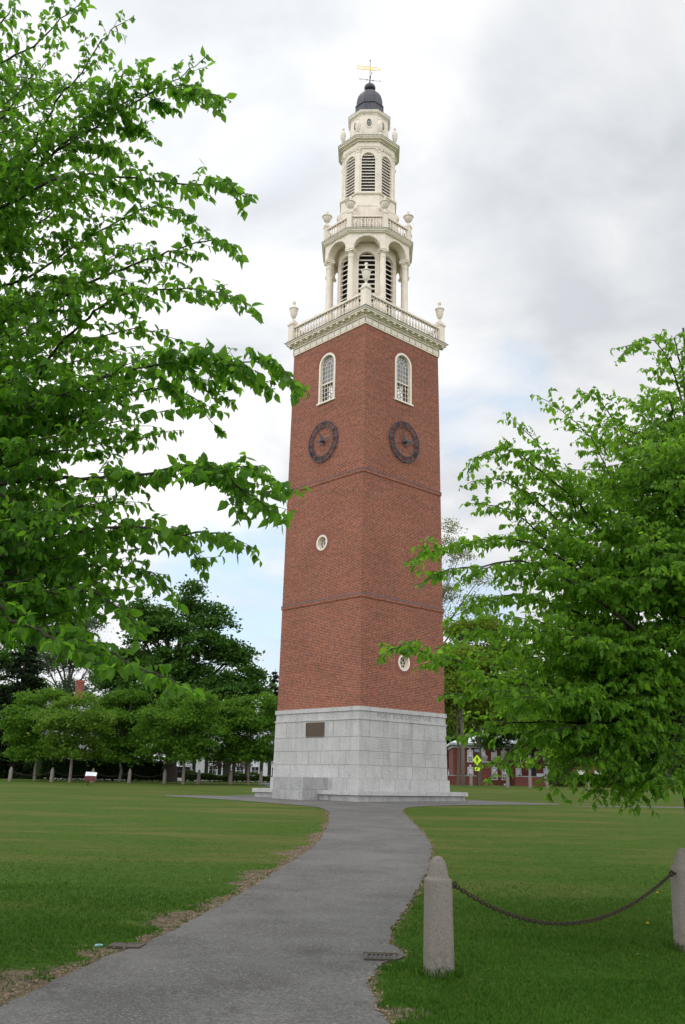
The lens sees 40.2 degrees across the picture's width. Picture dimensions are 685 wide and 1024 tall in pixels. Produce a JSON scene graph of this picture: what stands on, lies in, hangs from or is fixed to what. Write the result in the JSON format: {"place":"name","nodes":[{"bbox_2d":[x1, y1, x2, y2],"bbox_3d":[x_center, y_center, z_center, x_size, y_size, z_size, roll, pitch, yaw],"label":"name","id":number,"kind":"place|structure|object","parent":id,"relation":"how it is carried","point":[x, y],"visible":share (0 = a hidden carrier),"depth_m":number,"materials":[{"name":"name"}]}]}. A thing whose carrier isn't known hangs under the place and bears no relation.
{"place":"outdoors","nodes":[
{"label":"outdoors","id":0,"kind":"place"},
{"bbox_2d":[177,766,192,780],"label":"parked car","id":1,"kind":"object","parent":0,"point":[179,770],"visible":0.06,"depth_m":90.10,"materials":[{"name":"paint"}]},
{"bbox_2d":[0,795,558,1023],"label":"path","id":2,"kind":"structure","parent":0,"point":[290,942],"depth_m":9.05,"materials":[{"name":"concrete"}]},
{"bbox_2d":[107,942,145,948],"bbox_3d":[-2.108,4.247,9.146,0.320,0.042,0.240,0,-16,6],"label":"catch basin","id":3,"kind":"object","parent":2,"relation":"on","point":[122,945],"visible":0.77,"depth_m":9.10,"materials":[{"name":"grey concrete"}]},
{"bbox_2d":[0,809,683,1023],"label":"dead leaves","id":4,"kind":"object","parent":2,"relation":"on","point":[289,860],"visible":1,"depth_m":10.92,"materials":[{"name":"brown plant"}]},
{"bbox_2d":[363,951,397,962],"bbox_3d":[0.355,4.224,8.858,0.360,0.064,0.320,0,-16,3],"label":"storm drain","id":5,"kind":"object","parent":2,"relation":"on","point":[367,953],"visible":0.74,"depth_m":8.88,"materials":[{"name":"metal"}]},
{"bbox_2d":[0,778,684,1023],"bbox_3d":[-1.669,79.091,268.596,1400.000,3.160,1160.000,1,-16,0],"label":"lawn","id":6,"kind":"structure","parent":0,"point":[42,806],"depth_m":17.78,"materials":[{"name":"green plant"}]},
{"bbox_2d":[8,767,12,781],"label":"stone post","id":7,"kind":"object","parent":6,"relation":"on","point":[10,774],"visible":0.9,"depth_m":66.69,"materials":[{"name":"stone"}]},
{"bbox_2d":[0,644,30,686],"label":"background tree","id":8,"kind":"object","parent":6,"relation":"on","point":[5,656],"visible":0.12,"depth_m":102.51,"materials":[{"name":"green plant"}]},
{"bbox_2d":[0,640,58,778],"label":"conifer","id":9,"kind":"object","parent":6,"relation":"on","point":[28,673],"visible":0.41,"depth_m":85.97,"materials":[{"name":"green plant"}]},
{"bbox_2d":[0,679,63,734],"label":"background tree","id":10,"kind":"object","parent":6,"relation":"on","point":[45,681],"visible":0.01,"depth_m":97.99,"materials":[{"name":"green plant"}]},
{"bbox_2d":[0,686,85,780],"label":"young tree","id":11,"kind":"object","parent":6,"relation":"on","point":[14,722],"visible":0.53,"depth_m":71.13,"materials":[{"name":"green plant"}]},
{"bbox_2d":[49,768,54,781],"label":"stone post","id":12,"kind":"object","parent":6,"relation":"on","point":[52,775],"visible":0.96,"depth_m":66.89,"materials":[{"name":"stone"}]},
{"bbox_2d":[22,615,113,704],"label":"grey green tree","id":13,"kind":"object","parent":6,"relation":"on","point":[68,683],"visible":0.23,"depth_m":110.50,"materials":[{"name":"brown plant"}]},
{"bbox_2d":[25,690,124,781],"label":"young tree","id":14,"kind":"object","parent":6,"relation":"on","point":[66,722],"visible":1,"depth_m":67.42,"materials":[{"name":"green plant"}]},
{"bbox_2d":[45,680,124,779],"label":"cream house","id":15,"kind":"structure","parent":6,"relation":"on","point":[80,685],"depth_m":97.24,"materials":[{"name":"grey"}]},
{"bbox_2d":[84,772,97,785],"bbox_3d":[-15.763,16.764,58.518,0.757,1.040,0.527,3,-16,-8],"label":"information panel","id":16,"kind":"object","parent":6,"relation":"on","point":[90,776],"visible":0.94,"depth_m":58.36,"materials":[{"name":"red metal"}]},
{"bbox_2d":[36,755,163,781],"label":"hedge","id":17,"kind":"object","parent":6,"relation":"on","point":[147,770],"visible":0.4,"depth_m":78.29,"materials":[{"name":"green plant"}]},
{"bbox_2d":[84,683,167,781],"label":"young tree","id":18,"kind":"object","parent":6,"relation":"on","point":[123,746],"visible":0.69,"depth_m":74.15,"materials":[{"name":"green plant"}]},
{"bbox_2d":[127,769,131,782],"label":"stone post","id":19,"kind":"object","parent":6,"relation":"on","point":[129,776],"visible":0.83,"depth_m":67.22,"materials":[{"name":"stone"}]},
{"bbox_2d":[87,731,199,780],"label":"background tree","id":20,"kind":"object","parent":6,"relation":"on","point":[134,738],"visible":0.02,"depth_m":90.21,"materials":[{"name":"green plant"}]},
{"bbox_2d":[0,0,311,706],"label":"elm tree","id":21,"kind":"object","parent":6,"relation":"on","point":[34,566],"visible":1,"depth_m":7.37,"materials":[{"name":"green plant"}]},
{"bbox_2d":[162,769,166,783],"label":"stone post","id":22,"kind":"object","parent":6,"relation":"on","point":[164,776],"visible":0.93,"depth_m":67.39,"materials":[{"name":"stone"}]},
{"bbox_2d":[76,574,278,781],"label":"oak tree","id":23,"kind":"object","parent":6,"relation":"on","point":[185,665],"visible":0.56,"depth_m":80.12,"materials":[{"name":"green plant"}]},
{"bbox_2d":[126,688,241,783],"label":"young tree","id":24,"kind":"object","parent":6,"relation":"on","point":[192,722],"visible":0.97,"depth_m":66.24,"materials":[{"name":"green plant"}]},
{"bbox_2d":[196,770,200,783],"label":"stone post","id":25,"kind":"object","parent":6,"relation":"on","point":[198,776],"visible":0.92,"depth_m":67.53,"materials":[{"name":"stone"}]},
{"bbox_2d":[177,732,274,781],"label":"white house","id":26,"kind":"structure","parent":6,"relation":"on","point":[267,770],"depth_m":100.52,"materials":[{"name":"grey"}]},
{"bbox_2d":[208,761,217,774],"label":"window","id":27,"kind":"structure","parent":26,"relation":"in","point":[212,770],"depth_m":100.37,"materials":[{"name":"white paint"}]},
{"bbox_2d":[221,762,231,780],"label":"door","id":28,"kind":"structure","parent":26,"relation":"in","point":[222,772],"depth_m":100.39,"materials":[{"name":"white paint"}]},
{"bbox_2d":[236,762,244,772],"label":"window","id":29,"kind":"structure","parent":26,"relation":"in","point":[241,770],"depth_m":100.54,"materials":[{"name":"white paint"}]},
{"bbox_2d":[251,761,259,775],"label":"window","id":30,"kind":"structure","parent":26,"relation":"in","point":[256,765],"depth_m":100.69,"materials":[{"name":"white paint"}]},
{"bbox_2d":[181,770,272,782],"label":"hedge","id":31,"kind":"object","parent":6,"relation":"on","point":[242,776],"visible":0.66,"depth_m":84.25,"materials":[{"name":"green plant"}]},
{"bbox_2d":[206,745,253,781],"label":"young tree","id":32,"kind":"object","parent":6,"relation":"on","point":[227,764],"visible":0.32,"depth_m":82.63,"materials":[{"name":"green plant"}]},
{"bbox_2d":[228,770,232,784],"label":"stone post","id":33,"kind":"object","parent":6,"relation":"on","point":[230,777],"visible":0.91,"depth_m":67.67,"materials":[{"name":"stone"}]},
{"bbox_2d":[202,691,277,784],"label":"young tree","id":34,"kind":"object","parent":6,"relation":"on","point":[248,747],"visible":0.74,"depth_m":67.96,"materials":[{"name":"green plant"}]},
{"bbox_2d":[259,771,262,784],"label":"stone post","id":35,"kind":"object","parent":6,"relation":"on","point":[260,777],"visible":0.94,"depth_m":67.82,"materials":[{"name":"stone"}]},
{"bbox_2d":[258,670,278,709],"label":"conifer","id":36,"kind":"object","parent":6,"relation":"on","point":[275,676],"visible":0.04,"depth_m":126.17,"materials":[{"name":"green plant"}]},
{"bbox_2d":[252,60,467,801],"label":"bell tower","id":37,"kind":"structure","parent":6,"relation":"on","point":[354,722],"depth_m":44.64,"materials":[{"name":"brick"}]},
{"bbox_2d":[316,535,326,550],"bbox_3d":[-0.903,1.480,44.563,0.240,0.770,0.770,16,-22,-41],"label":"round window","id":38,"kind":"structure","parent":37,"relation":"in","point":[321,543],"depth_m":44.68,"materials":[{"name":"beige paint"}]},
{"bbox_2d":[316,353,335,405],"bbox_3d":[-0.724,-6.709,46.937,0.290,2.695,1.320,16,-22,-41],"label":"window","id":39,"kind":"structure","parent":37,"relation":"in","point":[327,367],"depth_m":47.09,"materials":[{"name":"beige paint"}]},
{"bbox_2d":[394,353,413,406],"bbox_3d":[2.994,-6.666,46.813,1.320,2.695,0.290,16,-22,-41],"label":"window","id":40,"kind":"structure","parent":37,"relation":"in","point":[403,367],"depth_m":46.95,"materials":[{"name":"beige paint"}]},
{"bbox_2d":[398,655,409,670],"bbox_3d":[2.738,6.904,42.857,0.770,0.770,0.240,16,-22,-41],"label":"round window","id":41,"kind":"structure","parent":37,"relation":"in","point":[404,663],"depth_m":42.96,"materials":[{"name":"beige paint"}]},
{"bbox_2d":[423,856,456,977],"bbox_3d":[0.887,3.724,8.350,0.330,1.235,0.265,4,-16,-9],"label":"stone post","id":42,"kind":"object","parent":6,"relation":"on","point":[438,944],"visible":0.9,"depth_m":8.28,"materials":[{"name":"stone"}]},
{"bbox_2d":[446,724,475,774],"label":"background tree","id":43,"kind":"object","parent":6,"relation":"on","point":[448,733],"visible":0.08,"depth_m":128.09,"materials":[{"name":"green plant"}]},
{"bbox_2d":[447,775,476,784],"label":"garden wall","id":44,"kind":"structure","parent":6,"relation":"on","point":[452,779],"depth_m":99.93,"materials":[{"name":"red brick"}]},
{"bbox_2d":[460,709,464,785],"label":"utility pole","id":45,"kind":"object","parent":6,"relation":"on","point":[462,758],"visible":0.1,"depth_m":83.16,"materials":[{"name":"wood"}]},
{"bbox_2d":[441,518,496,642],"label":"bare budding tree","id":46,"kind":"object","parent":6,"relation":"on","point":[447,589],"visible":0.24,"depth_m":110.18,"materials":[{"name":"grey plant"}]},
{"bbox_2d":[469,774,472,785],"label":"stone post","id":47,"kind":"object","parent":6,"relation":"on","point":[471,780],"visible":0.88,"depth_m":78.81,"materials":[{"name":"stone"}]},
{"bbox_2d":[444,641,504,785],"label":"spring tree","id":48,"kind":"object","parent":6,"relation":"on","point":[451,678],"visible":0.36,"depth_m":80.45,"materials":[{"name":"green plant"}]},
{"bbox_2d":[473,749,480,785],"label":"crossing sign","id":49,"kind":"object","parent":6,"relation":"on","point":[477,759],"visible":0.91,"depth_m":81.19,"materials":[{"name":"metal"}]},
{"bbox_2d":[481,755,490,784],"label":"gate pier","id":50,"kind":"structure","parent":6,"relation":"on","point":[485,774],"depth_m":99.82,"materials":[{"name":"red brick"}]},
{"bbox_2d":[443,612,535,784],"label":"spring tree","id":51,"kind":"object","parent":6,"relation":"on","point":[487,624],"visible":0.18,"depth_m":97.47,"materials":[{"name":"green plant"}]},
{"bbox_2d":[447,730,563,785],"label":"brick building","id":52,"kind":"structure","parent":6,"relation":"on","point":[470,752],"depth_m":113.93,"materials":[{"name":"red brick"}]},
{"bbox_2d":[467,748,472,761],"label":"window","id":53,"kind":"structure","parent":52,"relation":"in","point":[469,752],"depth_m":114.21,"materials":[{"name":"white paint"}]},
{"bbox_2d":[468,765,472,774],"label":"window","id":54,"kind":"structure","parent":52,"relation":"in","point":[470,769],"depth_m":113.70,"materials":[{"name":"white glass"}]},
{"bbox_2d":[491,748,496,761],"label":"window","id":55,"kind":"structure","parent":52,"relation":"in","point":[493,754],"depth_m":114.09,"materials":[{"name":"white paint"}]},
{"bbox_2d":[492,766,497,779],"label":"window","id":56,"kind":"structure","parent":52,"relation":"in","point":[494,769],"depth_m":113.51,"materials":[{"name":"white glass"}]},
{"bbox_2d":[501,769,506,779],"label":"window","id":57,"kind":"structure","parent":52,"relation":"in","point":[504,773],"depth_m":113.40,"materials":[{"name":"white glass"}]},
{"bbox_2d":[516,768,521,775],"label":"window","id":58,"kind":"structure","parent":52,"relation":"in","point":[518,770],"depth_m":113.40,"materials":[{"name":"white glass"}]},
{"bbox_2d":[543,766,548,774],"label":"window","id":59,"kind":"structure","parent":52,"relation":"in","point":[545,769],"depth_m":113.32,"materials":[{"name":"white glass"}]},
{"bbox_2d":[506,774,509,787],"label":"stone post","id":60,"kind":"object","parent":6,"relation":"on","point":[507,783],"visible":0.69,"depth_m":70.10,"materials":[{"name":"stone"}]},
{"bbox_2d":[469,708,588,775],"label":"background tree","id":61,"kind":"object","parent":6,"relation":"on","point":[499,741],"visible":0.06,"depth_m":109.00,"materials":[{"name":"green plant"}]},
{"bbox_2d":[515,776,544,785],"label":"garden wall","id":62,"kind":"structure","parent":6,"relation":"on","point":[521,780],"depth_m":99.94,"materials":[{"name":"red brick"}]},
{"bbox_2d":[528,775,531,787],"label":"stone post","id":63,"kind":"object","parent":6,"relation":"on","point":[529,781],"visible":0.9,"depth_m":70.15,"materials":[{"name":"stone"}]},
{"bbox_2d":[376,328,684,818],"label":"elm tree","id":64,"kind":"object","parent":6,"relation":"on","point":[606,681],"visible":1,"depth_m":10.04,"materials":[{"name":"green plant"}]},
{"bbox_2d":[549,774,624,787],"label":"hedge","id":65,"kind":"object","parent":6,"relation":"on","point":[581,784],"visible":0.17,"depth_m":84.21,"materials":[{"name":"green plant"}]},
{"bbox_2d":[567,750,675,788],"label":"brick hall","id":66,"kind":"structure","parent":6,"relation":"on","point":[580,772],"depth_m":123.19,"materials":[{"name":"red brick"}]},
{"bbox_2d":[669,848,684,951],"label":"stone post","id":67,"kind":"object","parent":6,"relation":"on","point":[677,877],"visible":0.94,"depth_m":9.65,"materials":[{"name":"stone"}]},
{"bbox_2d":[452,872,673,925],"bbox_3d":[2.208,3.751,9.057,2.748,0.460,0.041,9,-18,-26],"label":"chain","id":68,"kind":"object","parent":67,"relation":"hanging from","point":[634,902],"visible":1,"depth_m":8.96,"materials":[{"name":"metal"}]},
{"bbox_2d":[0,0,684,778],"label":"sky","id":69,"kind":"structure","parent":0,"point":[540,169],"materials":[{"name":"white"}]},
{"bbox_2d":[225,795,482,800],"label":"path","id":70,"kind":"structure","parent":0,"point":[254,795],"depth_m":45.41,"materials":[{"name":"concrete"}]},
{"bbox_2d":[577,806,683,807],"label":"path","id":71,"kind":"structure","parent":0,"point":[633,806],"depth_m":39.67,"materials":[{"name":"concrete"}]}
]}

